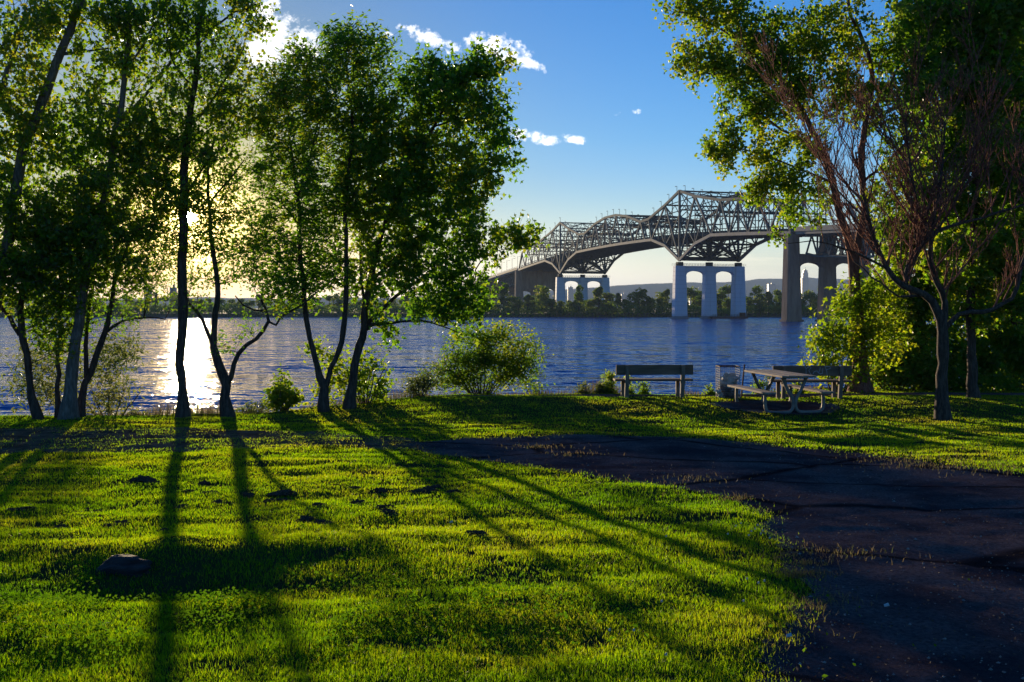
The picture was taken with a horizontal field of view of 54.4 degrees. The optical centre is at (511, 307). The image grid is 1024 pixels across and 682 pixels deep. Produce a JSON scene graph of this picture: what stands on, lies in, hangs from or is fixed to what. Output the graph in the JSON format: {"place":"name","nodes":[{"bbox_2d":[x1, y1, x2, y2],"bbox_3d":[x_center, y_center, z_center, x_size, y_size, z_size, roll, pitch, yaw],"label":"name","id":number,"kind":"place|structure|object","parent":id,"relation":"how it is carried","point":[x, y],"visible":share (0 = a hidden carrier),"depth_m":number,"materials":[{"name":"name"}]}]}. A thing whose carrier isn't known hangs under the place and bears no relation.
{"place":"outdoors","nodes":[
{"label":"outdoors","id":0,"kind":"place"},
{"bbox_2d":[0,426,436,454],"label":"worn path","id":1,"kind":"structure","parent":0,"point":[38,437],"depth_m":16.33,"materials":[{"name":"brown soil"}]},
{"bbox_2d":[47,377,830,415],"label":"bank grass","id":2,"kind":"structure","parent":0,"point":[208,410],"depth_m":22.32,"materials":[{"name":"green plant"}]},
{"bbox_2d":[0,308,884,316],"bbox_3d":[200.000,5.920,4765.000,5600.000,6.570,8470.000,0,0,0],"label":"shore","id":3,"kind":"structure","parent":0,"point":[498,315],"depth_m":549.40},
{"bbox_2d":[151,292,159,310],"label":"tree","id":4,"kind":"object","parent":3,"relation":"on","point":[155,297],"visible":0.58,"depth_m":582.21,"materials":[{"name":"green plant"}]},
{"bbox_2d":[158,295,175,312],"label":"tree","id":5,"kind":"object","parent":3,"relation":"on","point":[166,297],"visible":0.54,"depth_m":563.76,"materials":[{"name":"green plant"}]},
{"bbox_2d":[237,300,256,309],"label":"tree","id":6,"kind":"object","parent":3,"relation":"on","point":[249,303],"visible":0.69,"depth_m":560.03,"materials":[{"name":"green plant"}]},
{"bbox_2d":[255,294,264,308],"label":"tree","id":7,"kind":"object","parent":3,"relation":"on","point":[259,304],"visible":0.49,"depth_m":577.49,"materials":[{"name":"green plant"}]},
{"bbox_2d":[321,295,334,310],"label":"tree","id":8,"kind":"object","parent":3,"relation":"on","point":[328,297],"visible":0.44,"depth_m":605.12,"materials":[{"name":"green plant"}]},
{"bbox_2d":[330,293,342,312],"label":"tree","id":9,"kind":"object","parent":3,"relation":"on","point":[336,296],"visible":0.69,"depth_m":577.46,"materials":[{"name":"green plant"}]},
{"bbox_2d":[397,294,410,309],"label":"tree","id":10,"kind":"object","parent":3,"relation":"on","point":[406,298],"visible":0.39,"depth_m":571.92,"materials":[{"name":"green plant"}]},
{"bbox_2d":[0,303,840,316],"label":"shore scrub","id":11,"kind":"object","parent":3,"relation":"on","point":[586,311],"visible":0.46,"depth_m":550.50,"materials":[{"name":"green plant"}]},
{"bbox_2d":[487,285,499,302],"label":"tree","id":12,"kind":"object","parent":3,"relation":"on","point":[494,293],"visible":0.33,"depth_m":599.44,"materials":[{"name":"green plant"}]},
{"bbox_2d":[498,283,508,304],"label":"tree","id":13,"kind":"object","parent":3,"relation":"on","point":[503,292],"visible":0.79,"depth_m":583.28,"materials":[{"name":"green plant"}]},
{"bbox_2d":[508,297,523,311],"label":"tree","id":14,"kind":"object","parent":3,"relation":"on","point":[516,303],"visible":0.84,"depth_m":559.31,"materials":[{"name":"green plant"}]},
{"bbox_2d":[523,294,530,308],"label":"tree","id":15,"kind":"object","parent":3,"relation":"on","point":[527,301],"visible":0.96,"depth_m":555.62,"materials":[{"name":"green plant"}]},
{"bbox_2d":[532,285,556,312],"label":"tree","id":16,"kind":"object","parent":3,"relation":"on","point":[543,295],"visible":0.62,"depth_m":563.68,"materials":[{"name":"green plant"}]},
{"bbox_2d":[536,298,558,312],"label":"tree","id":17,"kind":"object","parent":3,"relation":"on","point":[550,301],"visible":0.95,"depth_m":553.63,"materials":[{"name":"green plant"}]},
{"bbox_2d":[553,303,565,314],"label":"tree","id":18,"kind":"object","parent":3,"relation":"on","point":[559,306],"visible":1,"depth_m":550.18,"materials":[{"name":"green plant"}]},
{"bbox_2d":[568,286,572,301],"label":"tower building","id":19,"kind":"structure","parent":3,"relation":"on","point":[570,293],"depth_m":4290.98,"materials":[{"name":"grey concrete"}]},
{"bbox_2d":[573,284,585,312],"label":"tree","id":20,"kind":"object","parent":3,"relation":"on","point":[578,296],"visible":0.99,"depth_m":554.82,"materials":[{"name":"green plant"}]},
{"bbox_2d":[592,286,602,312],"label":"tree","id":21,"kind":"object","parent":3,"relation":"on","point":[597,292],"visible":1,"depth_m":557.41,"materials":[{"name":"green plant"}]},
{"bbox_2d":[594,292,616,312],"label":"tree","id":22,"kind":"object","parent":3,"relation":"on","point":[608,295],"visible":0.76,"depth_m":558.45,"materials":[{"name":"green plant"}]},
{"bbox_2d":[621,287,649,312],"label":"tree","id":23,"kind":"object","parent":3,"relation":"on","point":[637,296],"visible":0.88,"depth_m":559.99,"materials":[{"name":"green plant"}]},
{"bbox_2d":[641,296,655,311],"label":"tree","id":24,"kind":"object","parent":3,"relation":"on","point":[651,302],"visible":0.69,"depth_m":565.10,"materials":[{"name":"green plant"}]},
{"bbox_2d":[654,292,666,311],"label":"tree","id":25,"kind":"object","parent":3,"relation":"on","point":[659,299],"visible":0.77,"depth_m":608.26,"materials":[{"name":"green plant"}]},
{"bbox_2d":[663,289,669,308],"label":"tree","id":26,"kind":"object","parent":3,"relation":"on","point":[666,292],"visible":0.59,"depth_m":619.20,"materials":[{"name":"green plant"}]},
{"bbox_2d":[687,286,701,312],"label":"tree","id":27,"kind":"object","parent":3,"relation":"on","point":[691,292],"visible":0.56,"depth_m":622.26,"materials":[{"name":"green plant"}]},
{"bbox_2d":[693,296,701,311],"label":"tree","id":28,"kind":"object","parent":3,"relation":"on","point":[698,302],"visible":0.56,"depth_m":572.02,"materials":[{"name":"green plant"}]},
{"bbox_2d":[716,289,730,308],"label":"tree","id":29,"kind":"object","parent":3,"relation":"on","point":[721,295],"visible":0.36,"depth_m":627.55,"materials":[{"name":"green plant"}]},
{"bbox_2d":[719,284,730,306],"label":"tree","id":30,"kind":"object","parent":3,"relation":"on","point":[726,288],"visible":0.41,"depth_m":638.70,"materials":[{"name":"green plant"}]},
{"bbox_2d":[722,299,730,308],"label":"tree","id":31,"kind":"object","parent":3,"relation":"on","point":[727,304],"visible":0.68,"depth_m":563.49,"materials":[{"name":"green plant"}]},
{"bbox_2d":[749,285,766,307],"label":"tree","id":32,"kind":"object","parent":3,"relation":"on","point":[758,290],"visible":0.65,"depth_m":610.48,"materials":[{"name":"green plant"}]},
{"bbox_2d":[754,300,765,312],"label":"tree","id":33,"kind":"object","parent":3,"relation":"on","point":[760,303],"visible":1,"depth_m":551.28,"materials":[{"name":"green plant"}]},
{"bbox_2d":[765,291,774,312],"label":"tree","id":34,"kind":"object","parent":3,"relation":"on","point":[769,296],"visible":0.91,"depth_m":599.38,"materials":[{"name":"green plant"}]},
{"bbox_2d":[767,283,775,303],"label":"tower building","id":35,"kind":"structure","parent":3,"relation":"on","point":[771,287],"depth_m":4287.22,"materials":[{"name":"grey concrete"}]},
{"bbox_2d":[772,289,781,303],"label":"tree","id":36,"kind":"object","parent":3,"relation":"on","point":[778,295],"visible":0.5,"depth_m":612.72,"materials":[{"name":"green plant"}]},
{"bbox_2d":[801,269,808,305],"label":"tower building","id":37,"kind":"structure","parent":3,"relation":"on","point":[804,283],"depth_m":4288.72,"materials":[{"name":"grey concrete"}]},
{"bbox_2d":[802,290,817,311],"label":"tree","id":38,"kind":"object","parent":3,"relation":"on","point":[809,296],"visible":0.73,"depth_m":588.08,"materials":[{"name":"green plant"}]},
{"bbox_2d":[4,277,961,308],"bbox_3d":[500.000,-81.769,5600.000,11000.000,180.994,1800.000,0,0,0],"label":"hills","id":39,"kind":"structure","parent":0,"point":[651,289],"depth_m":5400.17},
{"bbox_2d":[0,0,981,298],"label":"sky","id":40,"kind":"structure","parent":0,"point":[604,126],"materials":[{"name":"blue"}]},
{"bbox_2d":[0,317,989,415],"bbox_3d":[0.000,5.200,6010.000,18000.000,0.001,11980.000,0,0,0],"label":"water","id":41,"kind":"structure","parent":0,"point":[582,349],"depth_m":116.12,"materials":[{"name":"blue liquid"}]},
{"bbox_2d":[494,287,533,304],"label":"bridge pier","id":42,"kind":"structure","parent":41,"relation":"on","point":[512,289],"depth_m":815.99,"materials":[{"name":"brown concrete"}]},
{"bbox_2d":[482,269,511,292],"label":"approach span","id":43,"kind":"object","parent":42,"relation":"on","point":[494,277],"visible":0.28,"depth_m":835.87,"materials":[{"name":"grey concrete"}]},
{"bbox_2d":[497,256,556,286],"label":"approach span","id":44,"kind":"object","parent":42,"relation":"on","point":[509,272],"visible":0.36,"depth_m":783.16,"materials":[{"name":"grey concrete"}]},
{"bbox_2d":[514,271,561,306],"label":"bridge pier","id":45,"kind":"structure","parent":41,"relation":"in","point":[524,280],"depth_m":750.46,"materials":[{"name":"grey concrete"}]},
{"bbox_2d":[555,274,609,306],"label":"bridge pier","id":46,"kind":"structure","parent":41,"relation":"in","point":[581,280],"depth_m":654.71,"materials":[{"name":"concrete"}]},
{"bbox_2d":[670,262,745,318],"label":"bridge pier","id":47,"kind":"structure","parent":41,"relation":"in","point":[708,271],"depth_m":478.08,"materials":[{"name":"concrete"}]},
{"bbox_2d":[710,313,748,318],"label":"work barge","id":48,"kind":"object","parent":41,"relation":"on","point":[742,315],"visible":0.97,"depth_m":477.21,"materials":[{"name":"metal"}]},
{"bbox_2d":[779,234,870,321],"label":"bridge pier","id":49,"kind":"structure","parent":41,"relation":"in","point":[794,259],"depth_m":379.42,"materials":[{"name":"grey concrete"}]},
{"bbox_2d":[518,185,857,273],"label":"truss bridge","id":50,"kind":"structure","parent":49,"relation":"on","point":[582,259],"depth_m":499.22,"materials":[{"name":"grey metal"}]},
{"bbox_2d":[794,203,908,257],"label":"approach span","id":51,"kind":"object","parent":49,"relation":"on","point":[808,231],"visible":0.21,"depth_m":363.34,"materials":[{"name":"grey metal"}]},
{"bbox_2d":[0,388,1023,681],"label":"ground","id":52,"kind":"structure","parent":0,"point":[124,586],"depth_m":8.07,"materials":[{"name":"green plant"}]},
{"bbox_2d":[16,506,37,510],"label":"soil clod","id":53,"kind":"object","parent":52,"relation":"on","point":[26,508],"visible":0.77,"depth_m":9.53,"materials":[{"name":"brown soil"}]},
{"bbox_2d":[0,169,106,419],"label":"tree","id":54,"kind":"object","parent":52,"relation":"on","point":[36,412],"visible":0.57,"depth_m":20.62,"materials":[{"name":"green plant"}]},
{"bbox_2d":[0,0,110,309],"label":"poplar tree","id":55,"kind":"object","parent":52,"relation":"on","point":[44,23],"visible":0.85,"depth_m":20.34,"materials":[{"name":"green plant"}]},
{"bbox_2d":[14,171,117,417],"bbox_3d":[-9.438,-0.357,21.315,1.905,5.898,2.126,0,0,0],"label":"sapling","id":56,"kind":"object","parent":52,"relation":"on","point":[56,385],"visible":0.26,"depth_m":20.94,"materials":[{"name":"green plant"}]},
{"bbox_2d":[0,313,159,415],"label":"willow shrub","id":57,"kind":"object","parent":52,"relation":"on","point":[47,392],"visible":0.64,"depth_m":22.52,"materials":[{"name":"green plant"}]},
{"bbox_2d":[0,0,207,419],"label":"poplar tree","id":58,"kind":"object","parent":52,"relation":"on","point":[124,25],"visible":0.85,"depth_m":20.44,"materials":[{"name":"green plant"}]},
{"bbox_2d":[113,520,131,527],"bbox_3d":[-3.460,1.926,8.838,0.181,0.070,0.314,0,0,-22],"label":"soil clod","id":59,"kind":"object","parent":52,"relation":"on","point":[122,522],"visible":0.62,"depth_m":8.82,"materials":[{"name":"brown soil"}]},
{"bbox_2d":[96,554,151,576],"bbox_3d":[-2.878,1.967,7.399,0.417,0.286,0.287,0,0,0],"label":"rock","id":60,"kind":"object","parent":52,"relation":"on","point":[128,565],"visible":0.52,"depth_m":7.30,"materials":[{"name":"grey stone"}]},
{"bbox_2d":[65,131,207,416],"bbox_3d":[-7.965,-0.668,21.282,2.900,6.512,2.676,0,0,-37],"label":"forked tree","id":61,"kind":"object","parent":52,"relation":"on","point":[142,281],"visible":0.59,"depth_m":21.10,"materials":[{"name":"green plant"}]},
{"bbox_2d":[124,403,152,415],"bbox_3d":[-8.364,2.370,22.273,0.657,0.510,0.509,0,0,28],"label":"weed clump","id":62,"kind":"object","parent":52,"relation":"on","point":[134,411],"visible":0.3,"depth_m":22.29,"materials":[{"name":"green plant"}]},
{"bbox_2d":[130,475,156,482],"bbox_3d":[-4.292,2.009,11.583,0.415,0.113,0.226,0,0,38],"label":"soil clod","id":63,"kind":"object","parent":52,"relation":"on","point":[140,478],"visible":0.6,"depth_m":11.53,"materials":[{"name":"brown soil"}]},
{"bbox_2d":[107,0,280,417],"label":"tree","id":64,"kind":"object","parent":52,"relation":"on","point":[221,108],"visible":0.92,"depth_m":20.78,"materials":[{"name":"green plant"}]},
{"bbox_2d":[164,133,317,417],"bbox_3d":[-5.770,-0.594,21.342,3.250,6.395,2.120,0,0,0],"label":"forked tree","id":65,"kind":"object","parent":52,"relation":"on","point":[226,408],"visible":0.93,"depth_m":21.20,"materials":[{"name":"green plant"}]},
{"bbox_2d":[234,399,275,413],"bbox_3d":[-5.713,2.375,22.664,1.387,0.700,0.789,0,0,0],"label":"weed clump","id":66,"kind":"object","parent":52,"relation":"on","point":[253,408],"visible":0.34,"depth_m":22.55,"materials":[{"name":"green plant"}]},
{"bbox_2d":[266,489,297,496],"bbox_3d":[-2.457,1.991,10.626,0.381,0.103,0.208,0,0,-36],"label":"soil clod","id":67,"kind":"object","parent":52,"relation":"on","point":[282,492],"visible":0.78,"depth_m":10.57,"materials":[{"name":"brown soil"}]},
{"bbox_2d":[260,363,311,411],"bbox_3d":[-5.087,1.862,22.402,1.147,1.287,0.847,0,0,-13],"label":"bank shrub","id":68,"kind":"object","parent":52,"relation":"on","point":[281,394],"visible":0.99,"depth_m":22.31,"materials":[{"name":"green plant"}]},
{"bbox_2d":[292,515,315,522],"bbox_3d":[-1.889,1.942,9.107,0.165,0.080,0.321,0,0,25],"label":"soil clod","id":69,"kind":"object","parent":52,"relation":"on","point":[305,518],"visible":0.69,"depth_m":9.06,"materials":[{"name":"brown soil"}]},
{"bbox_2d":[311,519,334,524],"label":"soil clod","id":70,"kind":"object","parent":52,"relation":"on","point":[318,521],"visible":0.52,"depth_m":8.94,"materials":[{"name":"brown soil"}]},
{"bbox_2d":[232,5,419,411],"bbox_3d":[-4.218,-2.061,21.968,3.525,9.174,3.570,0,0,-45],"label":"ash tree","id":71,"kind":"object","parent":52,"relation":"on","point":[289,95],"visible":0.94,"depth_m":21.59,"materials":[{"name":"green plant"}]},
{"bbox_2d":[297,335,398,407],"bbox_3d":[-3.867,1.520,23.401,2.404,1.826,1.253,0,0,0],"label":"bank shrub","id":72,"kind":"object","parent":52,"relation":"on","point":[378,394],"visible":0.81,"depth_m":23.32,"materials":[{"name":"green plant"}]},
{"bbox_2d":[372,487,386,492],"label":"soil clod","id":73,"kind":"object","parent":52,"relation":"on","point":[379,489],"visible":0.9,"depth_m":10.80,"materials":[{"name":"brown soil"}]},
{"bbox_2d":[368,504,395,509],"bbox_3d":[-1.265,1.962,9.734,0.300,0.075,0.155,0,0,-12],"label":"soil clod","id":74,"kind":"object","parent":52,"relation":"on","point":[380,506],"visible":0.59,"depth_m":9.70,"materials":[{"name":"brown soil"}]},
{"bbox_2d":[379,508,398,516],"bbox_3d":[-1.164,1.946,9.435,0.173,0.086,0.317,0,0,-20],"label":"soil clod","id":75,"kind":"object","parent":52,"relation":"on","point":[386,511],"visible":0.81,"depth_m":9.39,"materials":[{"name":"brown soil"}]},
{"bbox_2d":[408,488,429,493],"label":"soil clod","id":76,"kind":"object","parent":52,"relation":"on","point":[419,490],"visible":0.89,"depth_m":10.71,"materials":[{"name":"brown soil"}]},
{"bbox_2d":[392,354,449,398],"bbox_3d":[-2.260,1.802,25.014,1.364,1.280,1.111,0,0,14],"label":"bank shrub","id":77,"kind":"object","parent":52,"relation":"on","point":[421,385],"visible":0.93,"depth_m":24.95,"materials":[{"name":"green plant"}]},
{"bbox_2d":[420,485,437,492],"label":"soil clod","id":78,"kind":"object","parent":52,"relation":"on","point":[430,488],"visible":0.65,"depth_m":10.81,"materials":[{"name":"brown soil"}]},
{"bbox_2d":[318,35,549,408],"bbox_3d":[-1.822,-1.774,22.209,5.404,8.571,3.365,0,0,0],"label":"maple tree","id":79,"kind":"object","parent":52,"relation":"on","point":[409,184],"visible":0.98,"depth_m":21.93,"materials":[{"name":"green plant"}]},
{"bbox_2d":[465,530,487,536],"bbox_3d":[-0.292,1.896,8.320,0.275,0.069,0.142,0,0,41],"label":"soil clod","id":80,"kind":"object","parent":52,"relation":"on","point":[474,532],"visible":0.68,"depth_m":8.30,"materials":[{"name":"brown soil"}]},
{"bbox_2d":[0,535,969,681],"bbox_3d":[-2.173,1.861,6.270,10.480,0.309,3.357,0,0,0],"label":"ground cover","id":81,"kind":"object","parent":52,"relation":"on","point":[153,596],"visible":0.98,"depth_m":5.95,"materials":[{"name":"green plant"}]},
{"bbox_2d":[414,313,555,394],"bbox_3d":[-0.714,1.242,25.585,3.653,2.232,1.763,0,0,0],"label":"bank shrub","id":82,"kind":"object","parent":52,"relation":"on","point":[483,356],"visible":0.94,"depth_m":25.42,"materials":[{"name":"green plant"}]},
{"bbox_2d":[571,381,592,393],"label":"weed clump","id":83,"kind":"object","parent":52,"relation":"on","point":[583,389],"visible":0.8,"depth_m":25.25,"materials":[{"name":"green plant"}]},
{"bbox_2d":[590,381,609,393],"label":"weed clump","id":84,"kind":"object","parent":52,"relation":"on","point":[599,388],"visible":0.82,"depth_m":25.25,"materials":[{"name":"green plant"}]},
{"bbox_2d":[600,369,619,393],"bbox_3d":[2.460,1.920,25.292,0.623,0.754,0.561,0,0,44],"label":"weed clump","id":85,"kind":"object","parent":52,"relation":"on","point":[610,382],"visible":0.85,"depth_m":25.24,"materials":[{"name":"green plant"}]},
{"bbox_2d":[620,375,635,393],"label":"weed clump","id":86,"kind":"object","parent":52,"relation":"on","point":[631,390],"visible":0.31,"depth_m":25.28,"materials":[{"name":"green plant"}]},
{"bbox_2d":[633,381,653,394],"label":"weed clump","id":87,"kind":"object","parent":52,"relation":"on","point":[643,389],"visible":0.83,"depth_m":25.26,"materials":[{"name":"green plant"}]},
{"bbox_2d":[613,365,692,397],"bbox_3d":[3.365,1.790,23.685,1.860,0.892,0.549,0,0,-2],"label":"park bench","id":88,"kind":"object","parent":52,"relation":"on","point":[628,370],"visible":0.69,"depth_m":23.50,"materials":[{"name":"brown wood"}]},
{"bbox_2d":[702,382,715,394],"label":"weed clump","id":89,"kind":"object","parent":52,"relation":"on","point":[710,391],"visible":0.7,"depth_m":25.26,"materials":[{"name":"green plant"}]},
{"bbox_2d":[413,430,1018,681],"bbox_3d":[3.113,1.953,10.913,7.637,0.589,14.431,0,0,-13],"label":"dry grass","id":90,"kind":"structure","parent":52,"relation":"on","point":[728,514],"depth_m":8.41,"materials":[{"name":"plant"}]},
{"bbox_2d":[716,365,739,397],"bbox_3d":[5.173,1.794,23.807,0.532,0.826,0.520,0,0,0],"label":"litter basket","id":91,"kind":"object","parent":52,"relation":"on","point":[729,378],"visible":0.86,"depth_m":23.64,"materials":[{"name":"metal"}]},
{"bbox_2d":[750,379,767,393],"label":"weed clump","id":92,"kind":"object","parent":52,"relation":"on","point":[762,385],"visible":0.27,"depth_m":25.25,"materials":[{"name":"green plant"}]},
{"bbox_2d":[652,0,943,392],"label":"poplar tree","id":93,"kind":"object","parent":52,"relation":"on","point":[722,69],"visible":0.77,"depth_m":25.94,"materials":[{"name":"green plant"}]},
{"bbox_2d":[791,378,806,393],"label":"weed clump","id":94,"kind":"object","parent":52,"relation":"on","point":[797,390],"visible":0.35,"depth_m":25.25,"materials":[{"name":"green plant"}]},
{"bbox_2d":[768,366,851,398],"bbox_3d":[7.027,1.800,23.465,1.860,0.892,0.549,0,0,1],"label":"park bench","id":95,"kind":"object","parent":52,"relation":"on","point":[841,372],"visible":0.84,"depth_m":23.27,"materials":[{"name":"brown wood"}]},
{"bbox_2d":[796,267,918,392],"bbox_3d":[8.956,0.635,25.948,3.114,3.409,2.088,0,0,0],"label":"bank shrub","id":96,"kind":"object","parent":52,"relation":"on","point":[868,328],"visible":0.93,"depth_m":25.80,"materials":[{"name":"green plant"}]},
{"bbox_2d":[728,0,1023,420],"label":"bare tree","id":97,"kind":"object","parent":52,"relation":"on","point":[942,407],"visible":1,"depth_m":20.15,"materials":[{"name":"brown plant"}]},
{"bbox_2d":[834,0,978,387],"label":"leafy tree","id":98,"kind":"object","parent":52,"relation":"on","point":[918,311],"visible":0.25,"depth_m":27.99,"materials":[{"name":"green plant"}]},
{"bbox_2d":[842,321,1023,391],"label":"hedge shrub","id":99,"kind":"object","parent":52,"relation":"on","point":[917,373],"visible":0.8,"depth_m":26.95,"materials":[{"name":"green plant"}]},
{"bbox_2d":[879,0,1023,397],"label":"maple tree","id":100,"kind":"object","parent":52,"relation":"on","point":[991,18],"visible":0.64,"depth_m":22.99,"materials":[{"name":"green plant"}]},
{"bbox_2d":[925,0,1023,388],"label":"leafy tree","id":101,"kind":"object","parent":52,"relation":"on","point":[1006,345],"visible":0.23,"depth_m":27.38,"materials":[{"name":"green plant"}]},
{"bbox_2d":[411,434,1023,681],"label":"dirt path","id":102,"kind":"structure","parent":0,"point":[799,521],"depth_m":8.42,"materials":[{"name":"grey asphalt"}]},
{"bbox_2d":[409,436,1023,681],"bbox_3d":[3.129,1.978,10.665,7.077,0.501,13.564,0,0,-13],"label":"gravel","id":103,"kind":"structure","parent":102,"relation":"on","point":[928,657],"depth_m":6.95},
{"bbox_2d":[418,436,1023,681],"bbox_3d":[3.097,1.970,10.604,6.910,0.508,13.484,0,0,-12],"label":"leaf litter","id":104,"kind":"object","parent":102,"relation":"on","point":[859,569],"visible":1,"depth_m":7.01,"materials":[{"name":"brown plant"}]},
{"bbox_2d":[493,442,1023,611],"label":"path grass","id":105,"kind":"structure","parent":102,"relation":"on","point":[794,571],"depth_m":7.56,"materials":[{"name":"green plant"}]},
{"bbox_2d":[439,392,1023,396],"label":"riverside path","id":106,"kind":"structure","parent":0,"point":[808,394],"depth_m":24.72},
{"bbox_2d":[710,400,839,414],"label":"bare ground","id":107,"kind":"structure","parent":0,"point":[757,406],"depth_m":21.73,"materials":[{"name":"brown soil"}]},
{"bbox_2d":[727,370,833,412],"bbox_3d":[5.820,1.820,21.735,1.535,0.819,2.096,0,0,-9],"label":"picnic table","id":108,"kind":"object","parent":107,"relation":"on","point":[782,375],"visible":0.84,"depth_m":21.03,"materials":[{"name":"grey wood"}]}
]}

